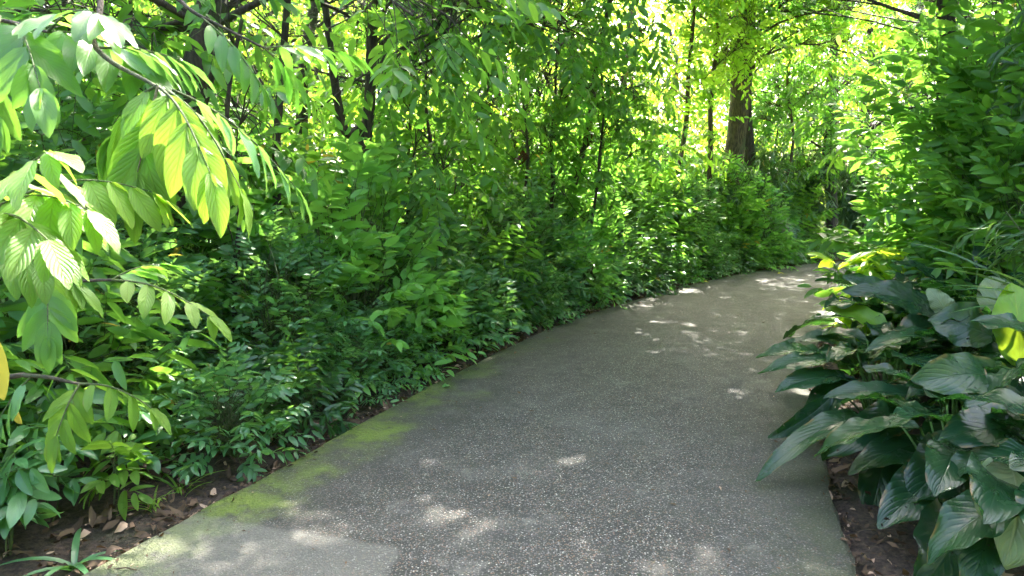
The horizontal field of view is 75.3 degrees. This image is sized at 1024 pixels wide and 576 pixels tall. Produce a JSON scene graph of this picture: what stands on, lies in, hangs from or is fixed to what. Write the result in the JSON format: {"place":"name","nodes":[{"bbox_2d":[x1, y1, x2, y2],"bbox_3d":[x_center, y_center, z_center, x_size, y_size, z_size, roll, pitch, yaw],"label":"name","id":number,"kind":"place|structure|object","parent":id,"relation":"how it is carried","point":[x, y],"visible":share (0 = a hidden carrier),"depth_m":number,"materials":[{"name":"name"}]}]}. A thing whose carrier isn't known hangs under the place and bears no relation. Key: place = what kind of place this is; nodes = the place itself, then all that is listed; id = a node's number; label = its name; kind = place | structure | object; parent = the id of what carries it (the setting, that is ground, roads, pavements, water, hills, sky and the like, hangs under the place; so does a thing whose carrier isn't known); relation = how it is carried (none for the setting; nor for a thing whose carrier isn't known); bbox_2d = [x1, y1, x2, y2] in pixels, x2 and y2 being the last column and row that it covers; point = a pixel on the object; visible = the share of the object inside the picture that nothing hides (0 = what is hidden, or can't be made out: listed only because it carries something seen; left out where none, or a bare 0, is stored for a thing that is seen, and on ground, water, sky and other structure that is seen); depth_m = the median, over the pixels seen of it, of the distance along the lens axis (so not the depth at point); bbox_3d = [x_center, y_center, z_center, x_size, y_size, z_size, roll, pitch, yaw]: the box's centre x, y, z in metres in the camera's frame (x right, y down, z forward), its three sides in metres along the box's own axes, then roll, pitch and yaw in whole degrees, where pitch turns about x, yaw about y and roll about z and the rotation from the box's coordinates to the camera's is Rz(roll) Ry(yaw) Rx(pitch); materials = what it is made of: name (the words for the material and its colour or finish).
{"place":"outdoors","nodes":[
{"label":"outdoors","id":0,"kind":"place"},
{"bbox_2d":[0,223,1023,575],"bbox_3d":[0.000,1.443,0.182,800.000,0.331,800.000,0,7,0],"label":"ground","id":1,"kind":"structure","parent":0,"point":[30,535],"depth_m":3.39,"materials":[{"name":"soil"}]},
{"bbox_2d":[0,438,67,556],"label":"seedling","id":2,"kind":"object","parent":1,"relation":"on","point":[16,487],"visible":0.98,"depth_m":2.86,"materials":[{"name":"green plant"}]},
{"bbox_2d":[0,302,86,467],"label":"hedge shrub","id":3,"kind":"object","parent":1,"relation":"on","point":[43,402],"visible":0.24,"depth_m":3.40,"materials":[{"name":"green plant"}]},
{"bbox_2d":[0,423,100,521],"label":"seedling","id":4,"kind":"object","parent":1,"relation":"on","point":[71,490],"visible":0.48,"depth_m":3.16,"materials":[{"name":"green plant"}]},
{"bbox_2d":[0,528,118,575],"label":"grass tuft","id":5,"kind":"object","parent":1,"relation":"on","point":[74,564],"visible":0.93,"depth_m":2.83,"materials":[{"name":"green plant"}]},
{"bbox_2d":[0,95,175,474],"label":"hedge shrub","id":6,"kind":"object","parent":1,"relation":"on","point":[34,393],"visible":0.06,"depth_m":3.53,"materials":[{"name":"green plant"}]},
{"bbox_2d":[0,143,220,469],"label":"hedge shrub","id":7,"kind":"object","parent":1,"relation":"on","point":[140,329],"visible":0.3,"depth_m":3.66,"materials":[{"name":"green plant"}]},
{"bbox_2d":[79,423,154,520],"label":"seedling","id":8,"kind":"object","parent":1,"relation":"on","point":[113,442],"visible":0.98,"depth_m":3.30,"materials":[{"name":"green plant"}]},
{"bbox_2d":[0,33,240,451],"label":"hedge shrub","id":9,"kind":"object","parent":1,"relation":"on","point":[54,140],"visible":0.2,"depth_m":4.34,"materials":[{"name":"green plant"}]},
{"bbox_2d":[92,389,172,479],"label":"seedling","id":10,"kind":"object","parent":1,"relation":"on","point":[98,396],"visible":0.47,"depth_m":3.53,"materials":[{"name":"green plant"}]},
{"bbox_2d":[0,0,271,310],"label":"understory tree","id":11,"kind":"object","parent":1,"relation":"on","point":[206,57],"visible":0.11,"depth_m":4.65,"materials":[{"name":"green plant"}]},
{"bbox_2d":[29,221,261,443],"bbox_3d":[-2.693,0.274,4.665,1.585,1.630,1.493,1,7,9],"label":"hedge shrub","id":12,"kind":"object","parent":1,"relation":"on","point":[150,345],"visible":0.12,"depth_m":4.54,"materials":[{"name":"green plant"}]},
{"bbox_2d":[0,0,344,389],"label":"understory tree","id":13,"kind":"object","parent":1,"relation":"on","point":[119,104],"visible":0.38,"depth_m":4.74,"materials":[{"name":"green plant"}]},
{"bbox_2d":[3,0,364,152],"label":"broadleaf tree","id":14,"kind":"object","parent":1,"relation":"on","point":[299,41],"visible":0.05,"depth_m":8.48,"materials":[{"name":"green plant"}]},
{"bbox_2d":[0,0,373,473],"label":"overhanging tree","id":15,"kind":"object","parent":1,"relation":"on","point":[158,152],"visible":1,"depth_m":1.61,"materials":[{"name":"green plant"}]},
{"bbox_2d":[29,45,357,399],"bbox_3d":[-2.885,-0.541,5.660,2.783,2.926,2.951,-6,10,-41],"label":"hedge shrub","id":16,"kind":"object","parent":1,"relation":"on","point":[257,222],"visible":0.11,"depth_m":5.21,"materials":[{"name":"green plant"}]},
{"bbox_2d":[143,337,314,484],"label":"hedge shrub","id":17,"kind":"object","parent":1,"relation":"on","point":[209,381],"visible":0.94,"depth_m":3.86,"materials":[{"name":"green plant"}]},
{"bbox_2d":[118,0,431,143],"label":"understory tree","id":18,"kind":"object","parent":1,"relation":"on","point":[359,51],"visible":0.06,"depth_m":9.61,"materials":[{"name":"green plant"}]},
{"bbox_2d":[184,104,379,350],"bbox_3d":[-2.391,-0.442,6.801,2.484,2.813,2.516,-2,7,-15],"label":"hedge shrub","id":19,"kind":"object","parent":1,"relation":"on","point":[310,155],"visible":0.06,"depth_m":6.51,"materials":[{"name":"green plant"}]},
{"bbox_2d":[179,199,391,418],"bbox_3d":[-1.783,0.172,5.205,1.683,1.731,1.585,-1,7,-10],"label":"hedge shrub","id":20,"kind":"object","parent":1,"relation":"on","point":[246,304],"visible":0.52,"depth_m":5.03,"materials":[{"name":"green plant"}]},
{"bbox_2d":[3,0,569,359],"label":"broadleaf tree","id":21,"kind":"object","parent":1,"relation":"on","point":[390,66],"visible":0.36,"depth_m":4.96,"materials":[{"name":"green plant"}]},
{"bbox_2d":[212,318,364,453],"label":"hedge shrub","id":22,"kind":"object","parent":1,"relation":"on","point":[283,355],"visible":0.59,"depth_m":4.46,"materials":[{"name":"green plant"}]},
{"bbox_2d":[85,0,502,326],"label":"slender tree","id":23,"kind":"object","parent":1,"relation":"on","point":[393,115],"visible":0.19,"depth_m":6.00,"materials":[{"name":"green plant"}]},
{"bbox_2d":[216,117,477,399],"bbox_3d":[-1.468,-0.327,5.968,2.284,2.323,2.565,-1,7,-5],"label":"hedge shrub","id":24,"kind":"object","parent":1,"relation":"on","point":[366,168],"visible":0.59,"depth_m":5.69,"materials":[{"name":"green plant"}]},
{"bbox_2d":[282,309,418,418],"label":"hedge shrub","id":25,"kind":"object","parent":1,"relation":"on","point":[368,352],"visible":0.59,"depth_m":5.04,"materials":[{"name":"green plant"}]},
{"bbox_2d":[247,0,512,190],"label":"understory tree","id":26,"kind":"object","parent":1,"relation":"on","point":[316,125],"visible":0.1,"depth_m":10.44,"materials":[{"name":"green plant"}]},
{"bbox_2d":[317,128,454,303],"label":"hedge shrub","id":27,"kind":"object","parent":1,"relation":"on","point":[397,143],"visible":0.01,"depth_m":7.52,"materials":[{"name":"green plant"}]},
{"bbox_2d":[291,157,494,366],"bbox_3d":[-1.348,-0.193,6.925,2.207,2.401,2.414,1,7,11],"label":"hedge shrub","id":28,"kind":"object","parent":1,"relation":"on","point":[432,260],"visible":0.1,"depth_m":6.74,"materials":[{"name":"green plant"}]},
{"bbox_2d":[340,298,449,394],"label":"hedge shrub","id":29,"kind":"object","parent":1,"relation":"on","point":[393,333],"visible":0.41,"depth_m":5.64,"materials":[{"name":"green plant"}]},
{"bbox_2d":[256,0,534,224],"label":"understory tree","id":30,"kind":"object","parent":1,"relation":"on","point":[420,121],"visible":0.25,"depth_m":7.61,"materials":[{"name":"green plant"}]},
{"bbox_2d":[184,0,648,292],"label":"broadleaf tree","id":31,"kind":"object","parent":1,"relation":"on","point":[486,43],"visible":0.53,"depth_m":6.90,"materials":[{"name":"green plant"}]},
{"bbox_2d":[359,264,487,379],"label":"hedge shrub","id":32,"kind":"object","parent":1,"relation":"on","point":[464,321],"visible":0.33,"depth_m":6.18,"materials":[{"name":"green plant"}]},
{"bbox_2d":[319,0,569,264],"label":"understory tree","id":33,"kind":"object","parent":1,"relation":"on","point":[434,171],"visible":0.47,"depth_m":7.04,"materials":[{"name":"green plant"}]},
{"bbox_2d":[375,196,517,344],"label":"hedge shrub","id":34,"kind":"object","parent":1,"relation":"on","point":[472,256],"visible":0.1,"depth_m":7.49,"materials":[{"name":"green plant"}]},
{"bbox_2d":[395,260,517,359],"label":"hedge shrub","id":35,"kind":"object","parent":1,"relation":"on","point":[483,316],"visible":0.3,"depth_m":6.76,"materials":[{"name":"green plant"}]},
{"bbox_2d":[82,261,858,575],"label":"footpath","id":36,"kind":"structure","parent":1,"relation":"on","point":[448,510],"depth_m":3.70,"materials":[{"name":"grey asphalt"}]},
{"bbox_2d":[82,264,857,575],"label":"leaf debris","id":37,"kind":"object","parent":36,"relation":"on","point":[842,538],"visible":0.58,"depth_m":3.69,"materials":[{"name":"brown plant"}]},
{"bbox_2d":[438,263,537,349],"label":"hedge shrub","id":38,"kind":"object","parent":1,"relation":"on","point":[515,325],"visible":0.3,"depth_m":7.34,"materials":[{"name":"green plant"}]},
{"bbox_2d":[430,126,551,269],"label":"hedge shrub","id":39,"kind":"object","parent":1,"relation":"on","point":[488,187],"visible":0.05,"depth_m":9.70,"materials":[{"name":"green plant"}]},
{"bbox_2d":[427,161,556,313],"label":"hedge shrub","id":40,"kind":"object","parent":1,"relation":"on","point":[457,203],"visible":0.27,"depth_m":8.22,"materials":[{"name":"green plant"}]},
{"bbox_2d":[388,0,598,200],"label":"understory tree","id":41,"kind":"object","parent":1,"relation":"on","point":[526,110],"visible":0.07,"depth_m":10.77,"materials":[{"name":"green plant"}]},
{"bbox_2d":[17,0,993,226],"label":"distant woods","id":42,"kind":"object","parent":1,"relation":"on","point":[676,40],"visible":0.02,"depth_m":30.77,"materials":[{"name":"green plant"}]},
{"bbox_2d":[0,258,1023,575],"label":"leaf litter","id":43,"kind":"object","parent":1,"relation":"on","point":[102,518],"visible":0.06,"depth_m":3.45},
{"bbox_2d":[473,257,555,330],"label":"hedge shrub","id":44,"kind":"object","parent":1,"relation":"on","point":[535,317],"visible":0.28,"depth_m":7.98,"materials":[{"name":"green plant"}]},
{"bbox_2d":[464,165,597,319],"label":"hedge shrub","id":45,"kind":"object","parent":1,"relation":"on","point":[543,239],"visible":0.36,"depth_m":8.96,"materials":[{"name":"green plant"}]},
{"bbox_2d":[420,0,642,227],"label":"sapling","id":46,"kind":"object","parent":1,"relation":"on","point":[527,157],"visible":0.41,"depth_m":9.60,"materials":[{"name":"green plant"}]},
{"bbox_2d":[496,251,584,331],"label":"hedge shrub","id":47,"kind":"object","parent":1,"relation":"on","point":[546,285],"visible":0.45,"depth_m":8.36,"materials":[{"name":"green plant"}]},
{"bbox_2d":[536,263,596,320],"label":"hedge shrub","id":48,"kind":"object","parent":1,"relation":"on","point":[571,298],"visible":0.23,"depth_m":9.00,"materials":[{"name":"green plant"}]},
{"bbox_2d":[464,0,701,210],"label":"sapling","id":49,"kind":"object","parent":1,"relation":"on","point":[615,111],"visible":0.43,"depth_m":9.99,"materials":[{"name":"green plant"}]},
{"bbox_2d":[480,0,694,298],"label":"understory tree","id":50,"kind":"object","parent":1,"relation":"on","point":[644,148],"visible":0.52,"depth_m":10.14,"materials":[{"name":"green plant"}]},
{"bbox_2d":[536,168,639,295],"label":"hedge shrub","id":51,"kind":"object","parent":1,"relation":"on","point":[602,234],"visible":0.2,"depth_m":10.59,"materials":[{"name":"green plant"}]},
{"bbox_2d":[545,223,633,308],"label":"hedge shrub","id":52,"kind":"object","parent":1,"relation":"on","point":[605,270],"visible":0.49,"depth_m":9.43,"materials":[{"name":"green plant"}]},
{"bbox_2d":[563,239,634,309],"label":"hedge shrub","id":53,"kind":"object","parent":1,"relation":"on","point":[596,248],"visible":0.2,"depth_m":10.04,"materials":[{"name":"green plant"}]},
{"bbox_2d":[538,81,693,267],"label":"hedge shrub","id":54,"kind":"object","parent":1,"relation":"on","point":[608,153],"visible":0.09,"depth_m":12.59,"materials":[{"name":"green plant"}]},
{"bbox_2d":[508,0,727,162],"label":"broadleaf tree","id":55,"kind":"object","parent":1,"relation":"on","point":[690,119],"visible":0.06,"depth_m":19.20,"materials":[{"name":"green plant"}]},
{"bbox_2d":[584,235,653,301],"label":"hedge shrub","id":56,"kind":"object","parent":1,"relation":"on","point":[634,261],"visible":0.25,"depth_m":10.63,"materials":[{"name":"green plant"}]},
{"bbox_2d":[576,172,662,297],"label":"hedge shrub","id":57,"kind":"object","parent":1,"relation":"on","point":[627,228],"visible":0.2,"depth_m":11.24,"materials":[{"name":"green plant"}]},
{"bbox_2d":[599,161,689,283],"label":"hedge shrub","id":58,"kind":"object","parent":1,"relation":"on","point":[645,215],"visible":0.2,"depth_m":12.07,"materials":[{"name":"green plant"}]},
{"bbox_2d":[609,218,681,297],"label":"hedge shrub","id":59,"kind":"object","parent":1,"relation":"on","point":[654,253],"visible":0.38,"depth_m":11.15,"materials":[{"name":"green plant"}]},
{"bbox_2d":[609,150,711,269],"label":"hedge shrub","id":60,"kind":"object","parent":1,"relation":"on","point":[690,250],"visible":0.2,"depth_m":12.84,"materials":[{"name":"green plant"}]},
{"bbox_2d":[577,31,752,207],"bbox_3d":[2.729,-2.664,13.273,3.571,5.079,3.861,0,7,0],"label":"understory tree","id":61,"kind":"object","parent":1,"relation":"on","point":[685,148],"visible":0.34,"depth_m":12.68,"materials":[{"name":"green plant"}]},
{"bbox_2d":[552,0,789,220],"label":"slender tree","id":62,"kind":"object","parent":1,"relation":"on","point":[734,33],"visible":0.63,"depth_m":13.51,"materials":[{"name":"green plant"}]},
{"bbox_2d":[585,0,760,162],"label":"broadleaf tree","id":63,"kind":"object","parent":1,"relation":"on","point":[703,115],"visible":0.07,"depth_m":25.22,"materials":[{"name":"green plant"}]},
{"bbox_2d":[648,239,700,287],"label":"hedge shrub","id":64,"kind":"object","parent":1,"relation":"on","point":[682,264],"visible":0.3,"depth_m":12.26,"materials":[{"name":"green plant"}]},
{"bbox_2d":[641,146,740,278],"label":"hedge shrub","id":65,"kind":"object","parent":1,"relation":"on","point":[712,188],"visible":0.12,"depth_m":14.05,"materials":[{"name":"green plant"}]},
{"bbox_2d":[656,169,739,279],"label":"hedge shrub","id":66,"kind":"object","parent":1,"relation":"on","point":[707,206],"visible":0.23,"depth_m":13.55,"materials":[{"name":"green plant"}]},
{"bbox_2d":[623,0,814,228],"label":"slender tree","id":67,"kind":"object","parent":1,"relation":"on","point":[714,57],"visible":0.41,"depth_m":14.17,"materials":[{"name":"green plant"}]},
{"bbox_2d":[683,145,769,240],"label":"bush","id":68,"kind":"object","parent":1,"relation":"on","point":[756,172],"visible":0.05,"depth_m":14.93,"materials":[{"name":"green plant"}]},
{"bbox_2d":[696,150,778,270],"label":"hedge shrub","id":69,"kind":"object","parent":1,"relation":"on","point":[735,167],"visible":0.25,"depth_m":14.96,"materials":[{"name":"green plant"}]},
{"bbox_2d":[703,172,781,271],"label":"hedge shrub","id":70,"kind":"object","parent":1,"relation":"on","point":[748,220],"visible":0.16,"depth_m":15.01,"materials":[{"name":"green plant"}]},
{"bbox_2d":[695,133,810,214],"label":"bamboo clump","id":71,"kind":"object","parent":1,"relation":"on","point":[763,156],"visible":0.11,"depth_m":16.38,"materials":[{"name":"green plant"}]},
{"bbox_2d":[735,171,805,270],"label":"hedge shrub","id":72,"kind":"object","parent":1,"relation":"on","point":[777,217],"visible":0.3,"depth_m":15.48,"materials":[{"name":"green plant"}]},
{"bbox_2d":[692,23,858,200],"bbox_3d":[6.877,-3.925,18.153,4.126,6.308,4.059,0,7,0],"label":"understory tree","id":73,"kind":"object","parent":1,"relation":"on","point":[799,72],"visible":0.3,"depth_m":17.27,"materials":[{"name":"green plant"}]},
{"bbox_2d":[664,0,889,182],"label":"broadleaf tree","id":74,"kind":"object","parent":1,"relation":"on","point":[749,154],"visible":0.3,"depth_m":15.79,"materials":[{"name":"green plant"}]},
{"bbox_2d":[649,0,916,215],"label":"broad trunk tree","id":75,"kind":"object","parent":1,"relation":"on","point":[736,136],"visible":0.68,"depth_m":14.59,"materials":[{"name":"green plant"}]},
{"bbox_2d":[713,0,866,206],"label":"slender tree","id":76,"kind":"object","parent":1,"relation":"on","point":[764,108],"visible":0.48,"depth_m":17.05,"materials":[{"name":"green plant"}]},
{"bbox_2d":[576,0,1023,195],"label":"broadleaf tree","id":77,"kind":"object","parent":1,"relation":"on","point":[838,164],"visible":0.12,"depth_m":7.87,"materials":[{"name":"green plant"}]},
{"bbox_2d":[765,139,849,258],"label":"bush","id":78,"kind":"object","parent":1,"relation":"on","point":[820,208],"visible":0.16,"depth_m":17.98,"materials":[{"name":"green plant"}]},
{"bbox_2d":[775,169,847,263],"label":"hedge shrub","id":79,"kind":"object","parent":1,"relation":"on","point":[806,211],"visible":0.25,"depth_m":17.47,"materials":[{"name":"green plant"}]},
{"bbox_2d":[743,0,933,259],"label":"broadleaf tree","id":80,"kind":"object","parent":1,"relation":"on","point":[833,221],"visible":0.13,"depth_m":18.49,"materials":[{"name":"green plant"}]},
{"bbox_2d":[755,0,935,166],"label":"broadleaf tree","id":81,"kind":"object","parent":1,"relation":"on","point":[870,29],"visible":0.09,"depth_m":21.36,"materials":[{"name":"green plant"}]},
{"bbox_2d":[687,0,1011,152],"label":"broadleaf tree","id":82,"kind":"object","parent":1,"relation":"on","point":[805,6],"visible":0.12,"depth_m":13.62,"materials":[{"name":"green plant"}]},
{"bbox_2d":[807,138,894,253],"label":"bamboo clump","id":83,"kind":"object","parent":1,"relation":"on","point":[847,216],"visible":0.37,"depth_m":19.31,"materials":[{"name":"green plant"}]},
{"bbox_2d":[774,1,934,253],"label":"understory tree","id":84,"kind":"object","parent":1,"relation":"on","point":[832,142],"visible":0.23,"depth_m":17.13,"materials":[{"name":"green plant"}]},
{"bbox_2d":[807,247,918,370],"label":"young plant","id":85,"kind":"object","parent":1,"relation":"on","point":[884,253],"visible":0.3,"depth_m":5.87,"materials":[{"name":"green plant"}]},
{"bbox_2d":[755,314,995,481],"bbox_3d":[2.246,0.603,4.056,1.275,0.884,2.040,5,9,33],"label":"broadleaf plant","id":86,"kind":"object","parent":1,"relation":"on","point":[818,416],"visible":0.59,"depth_m":3.94,"materials":[{"name":"green plant"}]},
{"bbox_2d":[756,272,994,401],"bbox_3d":[2.722,0.411,4.794,1.518,1.071,2.282,4,8,28],"label":"broadleaf plant","id":87,"kind":"object","parent":1,"relation":"on","point":[897,292],"visible":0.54,"depth_m":4.45,"materials":[{"name":"green plant"}]},
{"bbox_2d":[797,0,1023,370],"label":"broadleaf bush","id":88,"kind":"object","parent":1,"relation":"on","point":[906,132],"visible":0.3,"depth_m":6.28,"materials":[{"name":"green plant"}]},
{"bbox_2d":[813,358,1023,575],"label":"broadleaf plant","id":89,"kind":"object","parent":1,"relation":"on","point":[930,480],"visible":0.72,"depth_m":2.82,"materials":[{"name":"green plant"}]},
{"bbox_2d":[851,236,1001,409],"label":"broadleaf bush","id":90,"kind":"object","parent":1,"relation":"on","point":[907,249],"visible":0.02,"depth_m":5.45,"materials":[{"name":"green plant"}]},
{"bbox_2d":[848,276,1023,474],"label":"broadleaf plant","id":91,"kind":"object","parent":1,"relation":"on","point":[938,374],"visible":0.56,"depth_m":3.49,"materials":[{"name":"green plant"}]},
{"bbox_2d":[850,229,1023,410],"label":"broadleaf plant","id":92,"kind":"object","parent":1,"relation":"on","point":[924,285],"visible":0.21,"depth_m":4.87,"materials":[{"name":"green plant"}]},
{"bbox_2d":[866,47,1023,405],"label":"broadleaf bush","id":93,"kind":"object","parent":1,"relation":"on","point":[993,180],"visible":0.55,"depth_m":4.95,"materials":[{"name":"green plant"}]},
{"bbox_2d":[867,0,1023,335],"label":"broadleaf bush","id":94,"kind":"object","parent":1,"relation":"on","point":[933,115],"visible":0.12,"depth_m":5.74,"materials":[{"name":"green plant"}]},
{"bbox_2d":[876,353,1018,448],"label":"broadleaf plant","id":95,"kind":"object","parent":1,"relation":"on","point":[914,392],"visible":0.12,"depth_m":3.64,"materials":[{"name":"green plant"}]},
{"bbox_2d":[886,15,1023,349],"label":"broadleaf bush","id":96,"kind":"object","parent":1,"relation":"on","point":[954,98],"visible":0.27,"depth_m":5.29,"materials":[{"name":"green plant"}]},
{"bbox_2d":[899,235,1023,312],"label":"strap leaf plant","id":97,"kind":"object","parent":1,"relation":"on","point":[1004,275],"visible":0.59,"depth_m":3.93,"materials":[{"name":"green plant"}]},
{"bbox_2d":[927,388,1023,563],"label":"broadleaf plant","id":98,"kind":"object","parent":1,"relation":"on","point":[963,527],"visible":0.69,"depth_m":2.58,"materials":[{"name":"green plant"}]},
{"bbox_2d":[953,162,1023,287],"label":"fern","id":99,"kind":"object","parent":1,"relation":"on","point":[996,246],"visible":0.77,"depth_m":4.01,"materials":[{"name":"green plant"}]},
{"bbox_2d":[969,312,1023,377],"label":"broadleaf plant","id":100,"kind":"object","parent":1,"relation":"on","point":[1002,320],"visible":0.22,"depth_m":3.49,"materials":[{"name":"green plant"}]},
{"bbox_2d":[985,0,1023,130],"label":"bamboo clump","id":101,"kind":"object","parent":1,"relation":"on","point":[1012,106],"visible":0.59,"depth_m":5.00,"materials":[{"name":"green plant"}]},
{"bbox_2d":[22,0,1008,203],"label":"sky","id":102,"kind":"structure","parent":0,"point":[721,121],"materials":[{"name":"white"}]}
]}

